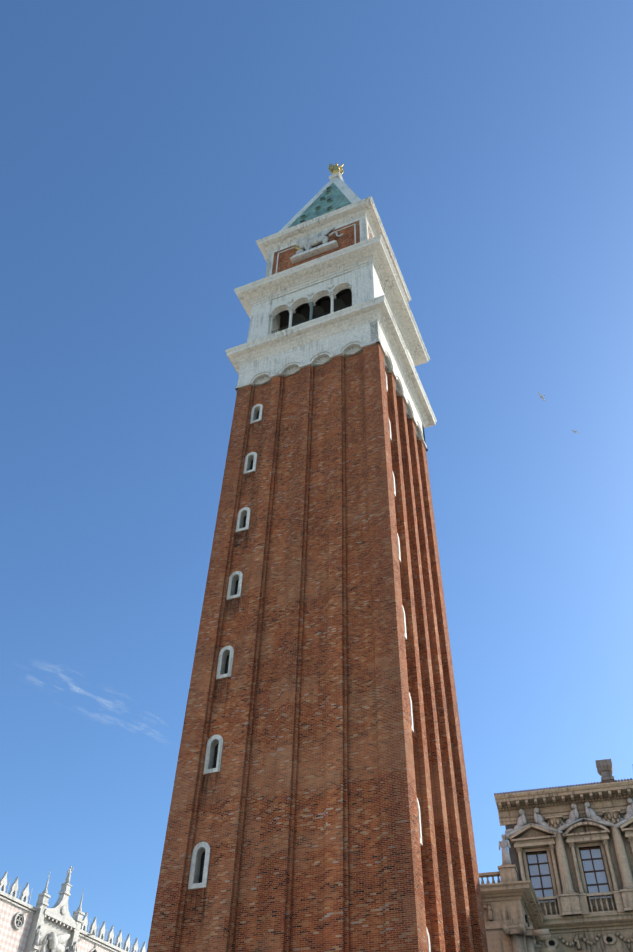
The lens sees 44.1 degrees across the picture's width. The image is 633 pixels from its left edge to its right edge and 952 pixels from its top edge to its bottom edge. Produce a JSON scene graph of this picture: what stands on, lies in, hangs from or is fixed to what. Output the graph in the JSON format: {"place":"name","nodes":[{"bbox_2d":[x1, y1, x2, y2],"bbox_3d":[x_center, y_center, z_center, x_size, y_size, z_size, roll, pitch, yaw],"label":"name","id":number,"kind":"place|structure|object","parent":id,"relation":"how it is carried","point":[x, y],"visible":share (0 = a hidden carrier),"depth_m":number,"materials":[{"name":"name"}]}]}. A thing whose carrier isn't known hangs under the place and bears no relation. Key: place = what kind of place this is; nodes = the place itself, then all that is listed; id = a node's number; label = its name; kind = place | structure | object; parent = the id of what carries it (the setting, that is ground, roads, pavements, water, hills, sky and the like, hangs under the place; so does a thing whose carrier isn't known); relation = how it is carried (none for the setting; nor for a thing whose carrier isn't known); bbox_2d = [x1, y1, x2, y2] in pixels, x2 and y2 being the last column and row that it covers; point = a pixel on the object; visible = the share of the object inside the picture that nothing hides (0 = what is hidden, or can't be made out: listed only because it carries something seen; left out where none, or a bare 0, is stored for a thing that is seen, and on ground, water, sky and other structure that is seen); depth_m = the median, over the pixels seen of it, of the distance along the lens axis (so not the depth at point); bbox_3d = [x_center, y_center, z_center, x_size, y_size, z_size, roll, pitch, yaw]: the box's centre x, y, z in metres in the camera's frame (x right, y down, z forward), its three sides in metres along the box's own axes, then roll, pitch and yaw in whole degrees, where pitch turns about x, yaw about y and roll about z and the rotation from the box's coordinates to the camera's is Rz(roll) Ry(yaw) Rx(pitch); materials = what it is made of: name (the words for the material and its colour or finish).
{"place":"outdoors","nodes":[
{"label":"outdoors","id":0,"kind":"place"},
{"bbox_2d":[27,660,177,746],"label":"cloud","id":1,"kind":"structure","parent":0,"point":[105,702],"depth_m":2376.24,"materials":[{"name":"white"}]},
{"bbox_2d":[0,0,632,951],"label":"sky","id":2,"kind":"structure","parent":0,"point":[148,148],"materials":[{"name":"blue"}]},
{"bbox_2d":[147,343,487,951],"bbox_3d":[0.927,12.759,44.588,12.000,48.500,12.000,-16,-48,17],"label":"tower shaft","id":3,"kind":"object","parent":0,"point":[303,822],"visible":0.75,"depth_m":39.17,"materials":[{"name":"brown brick"}]},
{"bbox_2d":[187,423,253,931],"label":"window rain stains","id":4,"kind":"object","parent":3,"relation":"attached to","point":[216,685],"depth_m":41.57,"materials":[{"name":"brown brick"}]},
{"bbox_2d":[188,163,436,951],"bbox_3d":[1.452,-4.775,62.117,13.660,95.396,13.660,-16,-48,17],"label":"trim","id":5,"kind":"structure","parent":3,"relation":"on","point":[328,287],"depth_m":65.02,"materials":[{"name":"white stone"}]},
{"label":"piazza ground","id":6,"kind":"structure","parent":0,"visible":0},
{"bbox_2d":[0,866,147,951],"bbox_3d":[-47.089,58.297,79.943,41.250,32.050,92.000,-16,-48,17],"label":"building","id":7,"kind":"structure","parent":6,"relation":"on","point":[25,926],"depth_m":81.82,"materials":[{"name":"stone"}]},
{"bbox_2d":[479,759,632,951],"bbox_3d":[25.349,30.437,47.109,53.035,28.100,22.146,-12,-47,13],"label":"building","id":8,"kind":"structure","parent":6,"relation":"on","point":[565,874],"depth_m":50.85,"materials":[{"name":"stone"}]}
]}

